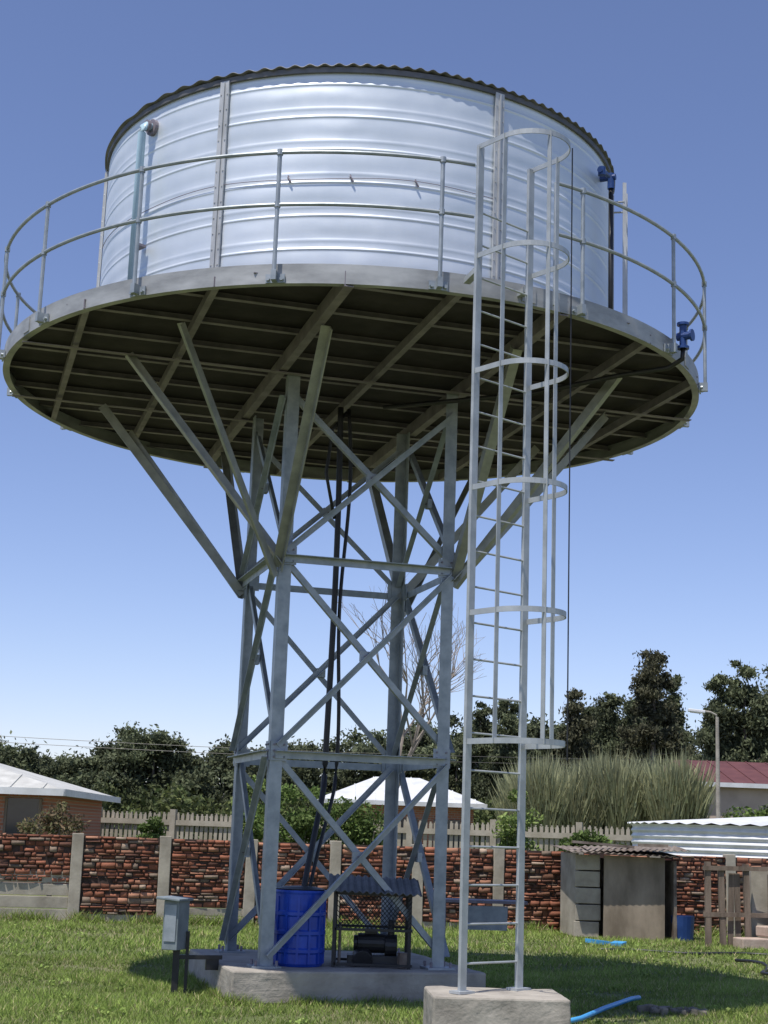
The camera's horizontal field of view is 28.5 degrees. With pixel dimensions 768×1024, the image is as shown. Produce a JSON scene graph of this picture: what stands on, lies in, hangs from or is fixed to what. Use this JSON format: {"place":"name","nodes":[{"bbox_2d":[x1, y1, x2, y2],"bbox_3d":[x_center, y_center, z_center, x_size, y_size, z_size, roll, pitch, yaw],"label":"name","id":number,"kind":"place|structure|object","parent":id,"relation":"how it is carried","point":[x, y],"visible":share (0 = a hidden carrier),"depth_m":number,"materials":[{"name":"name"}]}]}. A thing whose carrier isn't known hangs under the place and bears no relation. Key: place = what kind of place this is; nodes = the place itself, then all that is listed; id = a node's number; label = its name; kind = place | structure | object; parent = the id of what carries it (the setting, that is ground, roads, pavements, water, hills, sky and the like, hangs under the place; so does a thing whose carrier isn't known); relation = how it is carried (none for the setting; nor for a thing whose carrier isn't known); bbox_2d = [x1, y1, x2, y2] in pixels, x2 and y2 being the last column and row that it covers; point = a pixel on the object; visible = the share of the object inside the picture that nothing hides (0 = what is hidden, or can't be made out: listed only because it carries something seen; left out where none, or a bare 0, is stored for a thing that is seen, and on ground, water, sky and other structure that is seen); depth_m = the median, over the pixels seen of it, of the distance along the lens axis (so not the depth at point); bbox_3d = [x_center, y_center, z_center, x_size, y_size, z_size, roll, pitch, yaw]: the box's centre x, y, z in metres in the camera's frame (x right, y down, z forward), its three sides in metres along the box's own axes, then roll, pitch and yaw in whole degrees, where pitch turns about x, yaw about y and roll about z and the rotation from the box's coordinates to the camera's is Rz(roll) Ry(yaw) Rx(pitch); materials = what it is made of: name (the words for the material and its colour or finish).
{"place":"outdoors","nodes":[
{"label":"outdoors","id":0,"kind":"place"},
{"bbox_2d":[0,834,767,1023],"bbox_3d":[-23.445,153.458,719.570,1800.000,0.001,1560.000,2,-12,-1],"label":"ground","id":1,"kind":"structure","parent":0,"point":[369,1022],"depth_m":17.21,"materials":[{"name":"green plant"}]},
{"bbox_2d":[0,794,101,883],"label":"walls","id":2,"kind":"structure","parent":1,"relation":"on","point":[90,809],"depth_m":39.34,"materials":[{"name":"brick"}]},
{"bbox_2d":[5,798,38,833],"bbox_3d":[-10.299,7.508,35.393,4.325,1.700,0.040,2,-12,-1],"label":"window and door","id":3,"kind":"structure","parent":2,"relation":"attached to","point":[19,809],"depth_m":35.53,"materials":[{"name":"grey glass"}]},
{"bbox_2d":[2,798,41,833],"bbox_3d":[-8.514,7.624,35.407,0.860,1.800,0.060,2,-12,-1],"label":"door frame","id":4,"kind":"object","parent":2,"relation":"attached to","point":[5,812],"visible":0.39,"depth_m":35.49,"materials":[{"name":"brown wood"}]},
{"bbox_2d":[0,763,110,795],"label":"roof","id":5,"kind":"structure","parent":2,"relation":"on","point":[9,775],"depth_m":36.78,"materials":[{"name":"white metal"}]},
{"bbox_2d":[8,774,46,787],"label":"roof seams","id":6,"kind":"object","parent":5,"relation":"attached to","point":[18,777],"visible":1,"depth_m":35.69,"materials":[{"name":"white metal"}]},
{"bbox_2d":[0,787,120,802],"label":"fascia","id":7,"kind":"structure","parent":5,"relation":"attached to","point":[46,791],"depth_m":35.22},
{"bbox_2d":[15,801,91,895],"bbox_3d":[-6.559,6.737,29.968,1.464,2.022,1.161,2,-12,-1],"label":"flowering shrub","id":8,"kind":"object","parent":1,"relation":"on","point":[54,821],"visible":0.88,"depth_m":29.99,"materials":[{"name":"green plant"}]},
{"bbox_2d":[136,816,167,837],"bbox_3d":[-4.961,7.341,32.037,0.901,1.807,0.807,2,-12,-1],"label":"garden bush","id":9,"kind":"object","parent":1,"relation":"on","point":[154,824],"visible":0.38,"depth_m":32.02,"materials":[{"name":"green plant"}]},
{"bbox_2d":[156,896,221,995],"bbox_3d":[-1.885,4.185,14.550,0.647,0.925,0.382,2,-12,-1],"label":"control box","id":10,"kind":"object","parent":1,"relation":"on","point":[176,936],"visible":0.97,"depth_m":14.53,"materials":[{"name":"metal"}]},
{"bbox_2d":[163,905,176,941],"bbox_3d":[-2.051,3.945,14.496,0.120,0.340,0.010,-2,-13,18],"label":"door","id":11,"kind":"structure","parent":10,"relation":"in","point":[170,910],"depth_m":14.49,"materials":[{"name":"metal"}]},
{"bbox_2d":[0,870,458,929],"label":"concrete wall panels","id":12,"kind":"object","parent":1,"relation":"on","point":[32,902],"visible":0.57,"depth_m":24.70,"materials":[{"name":"concrete"}]},
{"bbox_2d":[231,775,265,841],"bbox_3d":[-2.655,6.618,30.293,0.897,2.650,1.078,2,-12,-1],"label":"garden bush","id":13,"kind":"object","parent":1,"relation":"on","point":[257,835],"visible":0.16,"depth_m":30.15,"materials":[{"name":"green plant"}]},
{"bbox_2d":[245,783,335,842],"bbox_3d":[-1.836,6.578,29.619,1.769,2.511,1.557,2,-12,-1],"label":"garden bush","id":14,"kind":"object","parent":1,"relation":"on","point":[301,823],"visible":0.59,"depth_m":29.47,"materials":[{"name":"green plant"}]},
{"bbox_2d":[98,781,501,848],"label":"distant hedge","id":15,"kind":"object","parent":1,"relation":"on","point":[483,816],"visible":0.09,"depth_m":72.36,"materials":[{"name":"green plant"}]},
{"bbox_2d":[4,736,640,765],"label":"power line","id":16,"kind":"object","parent":1,"relation":"on","point":[248,748],"visible":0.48,"depth_m":69.51,"materials":[{"name":"rubber"}]},
{"bbox_2d":[188,949,485,1004],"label":"concrete plinth","id":17,"kind":"structure","parent":1,"relation":"on","point":[235,974],"depth_m":14.34,"materials":[{"name":"grey concrete"}]},
{"bbox_2d":[273,885,325,966],"bbox_3d":[-0.840,4.064,14.865,0.536,0.758,0.536,2,-12,-1],"label":"blue drum","id":18,"kind":"object","parent":17,"relation":"on","point":[303,945],"visible":0.85,"depth_m":14.66,"materials":[{"name":"plastic"}]},
{"bbox_2d":[0,63,707,970],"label":"water tower","id":19,"kind":"structure","parent":17,"relation":"on","point":[284,269],"depth_m":15.10,"materials":[{"name":"metal"}]},
{"bbox_2d":[329,873,421,969],"bbox_3d":[-0.107,4.105,15.116,0.921,0.907,0.821,2,-12,-1],"label":"pump cage","id":20,"kind":"object","parent":17,"relation":"on","point":[368,942],"visible":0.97,"depth_m":14.88,"materials":[{"name":"galvanised steel"},{"name":"steel mesh"}]},
{"bbox_2d":[0,699,703,834],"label":"distant tree line","id":21,"kind":"object","parent":1,"relation":"on","point":[130,771],"visible":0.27,"depth_m":86.88,"materials":[{"name":"green plant"}]},
{"bbox_2d":[323,796,383,844],"bbox_3d":[-0.716,6.799,29.980,1.770,2.306,1.260,2,-12,-1],"label":"garden bush","id":22,"kind":"object","parent":1,"relation":"on","point":[357,828],"visible":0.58,"depth_m":29.88,"materials":[{"name":"green plant"}]},
{"bbox_2d":[100,807,632,850],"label":"palisade fence","id":23,"kind":"object","parent":1,"relation":"on","point":[173,822],"visible":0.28,"depth_m":42.91,"materials":[{"name":"wood"}]},
{"bbox_2d":[0,833,767,935],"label":"wall bricks","id":24,"kind":"object","parent":1,"relation":"on","point":[374,862],"visible":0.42,"depth_m":25.39,"materials":[{"name":"red brick"}]},
{"bbox_2d":[0,833,767,933],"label":"boundary wall","id":25,"kind":"structure","parent":1,"relation":"on","point":[98,880],"depth_m":25.43,"materials":[{"name":"red brick"}]},
{"bbox_2d":[0,922,767,1023],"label":"lawn weeds","id":26,"kind":"object","parent":1,"relation":"on","point":[45,965],"visible":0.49,"depth_m":17.33,"materials":[{"name":"green plant"}]},
{"bbox_2d":[67,833,735,935],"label":"posts","id":27,"kind":"object","parent":1,"relation":"on","point":[164,871],"visible":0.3,"depth_m":25.37,"materials":[{"name":"concrete"}]},
{"bbox_2d":[337,578,486,786],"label":"bare tree","id":28,"kind":"object","parent":1,"relation":"on","point":[415,741],"visible":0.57,"depth_m":49.84,"materials":[{"name":"grey plant"}]},
{"bbox_2d":[450,700,503,821],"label":"eucalyptus tree","id":29,"kind":"object","parent":1,"relation":"on","point":[479,725],"visible":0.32,"depth_m":81.35,"materials":[{"name":"green plant"}]},
{"bbox_2d":[444,898,527,960],"bbox_3d":[1.265,5.429,19.572,1.120,0.788,0.455,3,-12,-4],"label":"metal table","id":30,"kind":"object","parent":1,"relation":"on","point":[484,914],"visible":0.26,"depth_m":19.41,"materials":[{"name":"metal"}]},
{"bbox_2d":[423,986,570,1023],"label":"ladder footing block","id":31,"kind":"structure","parent":1,"relation":"on","point":[443,1005],"depth_m":11.39,"materials":[{"name":"concrete"}]},
{"bbox_2d":[449,128,572,994],"bbox_3d":[1.084,0.292,12.417,0.816,7.032,0.913,12,-16,-39],"label":"caged ladder","id":32,"kind":"object","parent":31,"relation":"on","point":[521,739],"visible":0.99,"depth_m":12.41,"materials":[{"name":"metal"}]},
{"bbox_2d":[471,697,537,843],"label":"eucalyptus tree","id":33,"kind":"object","parent":1,"relation":"on","point":[507,719],"visible":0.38,"depth_m":78.92,"materials":[{"name":"green plant"}]},
{"bbox_2d":[490,789,544,850],"bbox_3d":[2.525,6.489,28.557,1.116,2.535,0.845,8,-13,-26],"label":"leafy plant","id":34,"kind":"object","parent":1,"relation":"on","point":[507,835],"visible":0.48,"depth_m":28.54,"materials":[{"name":"green plant"}]},
{"bbox_2d":[532,687,599,771],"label":"eucalyptus tree","id":35,"kind":"object","parent":1,"relation":"on","point":[579,726],"visible":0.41,"depth_m":79.30,"materials":[{"name":"green plant"}]},
{"bbox_2d":[558,829,627,852],"bbox_3d":[3.825,6.682,27.529,1.388,1.824,0.839,2,-12,-1],"label":"bush","id":36,"kind":"object","parent":1,"relation":"on","point":[580,835],"visible":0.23,"depth_m":27.55,"materials":[{"name":"green plant"}]},
{"bbox_2d":[581,703,617,755],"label":"eucalyptus tree","id":37,"kind":"object","parent":1,"relation":"on","point":[587,712],"visible":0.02,"depth_m":85.69,"materials":[{"name":"green plant"}]},
{"bbox_2d":[489,742,715,850],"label":"reed thicket","id":38,"kind":"object","parent":1,"relation":"on","point":[598,794],"visible":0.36,"depth_m":50.42,"materials":[{"name":"green plant"}]},
{"bbox_2d":[585,938,625,946],"bbox_3d":[3.442,6.679,23.448,0.648,0.095,0.344,0,-12,9],"label":"blue plastic scrap","id":39,"kind":"object","parent":1,"relation":"on","point":[587,940],"visible":0.68,"depth_m":23.36,"materials":[{"name":"blue plastic"}]},
{"bbox_2d":[571,995,640,1022],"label":"blue hose","id":40,"kind":"object","parent":1,"relation":"on","point":[601,1009],"visible":0.85,"depth_m":14.18,"materials":[{"name":"blue plastic"}]},
{"bbox_2d":[584,691,635,764],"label":"eucalyptus tree","id":41,"kind":"object","parent":1,"relation":"on","point":[607,716],"visible":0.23,"depth_m":82.59,"materials":[{"name":"green plant"}]},
{"bbox_2d":[551,840,689,940],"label":"makeshift shed","id":42,"kind":"structure","parent":1,"relation":"on","point":[622,896],"depth_m":25.02,"materials":[{"name":"concrete"}]},
{"bbox_2d":[616,698,659,750],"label":"eucalyptus tree","id":43,"kind":"object","parent":1,"relation":"on","point":[627,709],"visible":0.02,"depth_m":85.62,"materials":[{"name":"green plant"}]},
{"bbox_2d":[611,648,700,768],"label":"eucalyptus tree","id":44,"kind":"object","parent":1,"relation":"on","point":[649,687],"visible":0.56,"depth_m":79.62,"materials":[{"name":"green plant"}]},
{"bbox_2d":[637,1004,707,1016],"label":"rubble stones","id":45,"kind":"object","parent":1,"relation":"on","point":[655,1009],"visible":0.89,"depth_m":14.37,"materials":[{"name":"grey stone"}]},
{"bbox_2d":[659,674,700,763],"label":"eucalyptus tree","id":46,"kind":"object","parent":1,"relation":"on","point":[676,697],"visible":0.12,"depth_m":83.80,"materials":[{"name":"green plant"}]},
{"bbox_2d":[671,915,694,940],"bbox_3d":[4.948,6.904,25.034,0.400,0.420,0.394,2,-12,-1],"label":"blue barrel","id":47,"kind":"object","parent":1,"relation":"on","point":[685,927],"visible":0.71,"depth_m":24.88,"materials":[{"name":"blue paint"}]},
{"bbox_2d":[598,948,767,975],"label":"black hose","id":48,"kind":"object","parent":1,"relation":"on","point":[762,972],"visible":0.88,"depth_m":21.91,"materials":[{"name":"rubber"}]},
{"bbox_2d":[627,816,767,857],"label":"corrugated reservoir","id":49,"kind":"object","parent":1,"relation":"on","point":[745,837],"visible":0.32,"depth_m":31.33,"materials":[{"name":"silver metal"}]},
{"bbox_2d":[688,708,720,817],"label":"street lamp","id":50,"kind":"object","parent":1,"relation":"on","point":[718,808],"visible":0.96,"depth_m":44.73,"materials":[{"name":"metal"}]},
{"bbox_2d":[668,671,758,762],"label":"eucalyptus tree","id":51,"kind":"object","parent":1,"relation":"on","point":[706,733],"visible":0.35,"depth_m":69.39,"materials":[{"name":"green plant"}]},
{"bbox_2d":[700,659,767,762],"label":"eucalyptus tree","id":52,"kind":"object","parent":1,"relation":"on","point":[754,731],"visible":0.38,"depth_m":69.80,"materials":[{"name":"green plant"}]},
{"bbox_2d":[702,861,767,945],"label":"animal pen","id":53,"kind":"object","parent":1,"relation":"on","point":[755,894],"visible":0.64,"depth_m":24.14,"materials":[{"name":"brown wood"}]},
{"bbox_2d":[722,804,767,817],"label":"round bush","id":54,"kind":"object","parent":1,"relation":"on","point":[763,813],"visible":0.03,"depth_m":49.17,"materials":[{"name":"green plant"}]},
{"bbox_2d":[733,926,767,950],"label":"concrete rubble","id":55,"kind":"object","parent":1,"relation":"on","point":[752,942],"visible":0.8,"depth_m":23.53,"materials":[{"name":"beige concrete"}]},
{"bbox_2d":[745,664,767,761],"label":"eucalyptus tree","id":56,"kind":"object","parent":1,"relation":"on","point":[764,687],"visible":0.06,"depth_m":72.07,"materials":[{"name":"green plant"}]},
{"bbox_2d":[0,0,767,816],"label":"sky","id":57,"kind":"structure","parent":0,"point":[113,612],"materials":[{"name":"blue"}]},
{"bbox_2d":[332,803,473,846],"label":"walls","id":58,"kind":"structure","parent":0,"point":[454,813],"depth_m":56.96,"materials":[{"name":"brick"}]},
{"bbox_2d":[325,777,483,803],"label":"roof","id":59,"kind":"structure","parent":58,"relation":"on","point":[362,787],"depth_m":58.16,"materials":[{"name":"white metal"}]},
{"bbox_2d":[317,798,486,807],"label":"fascia","id":60,"kind":"structure","parent":59,"relation":"attached to","point":[381,802],"depth_m":56.56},
{"bbox_2d":[334,777,476,803],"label":"roof seams","id":61,"kind":"object","parent":59,"relation":"attached to","point":[413,792],"visible":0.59,"depth_m":57.89,"materials":[{"name":"white metal"}]},
{"bbox_2d":[381,818,459,847],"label":"windows","id":62,"kind":"structure","parent":58,"relation":"attached to","point":[448,822],"depth_m":56.83,"materials":[{"name":"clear glass"}]},
{"bbox_2d":[707,787,767,818],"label":"walls","id":63,"kind":"structure","parent":0,"point":[752,798],"depth_m":54.47,"materials":[{"name":"beige paint"}]},
{"bbox_2d":[664,760,767,783],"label":"roof","id":64,"kind":"structure","parent":63,"relation":"on","point":[737,776],"depth_m":56.71,"materials":[{"name":"red metal"}]},
{"bbox_2d":[687,759,767,783],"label":"roof seams","id":65,"kind":"object","parent":64,"relation":"attached to","point":[736,769],"visible":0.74,"depth_m":56.53,"materials":[{"name":"red metal"}]},
{"bbox_2d":[704,782,767,788],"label":"fascia","id":66,"kind":"structure","parent":64,"relation":"attached to","point":[741,785],"depth_m":54.25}
]}

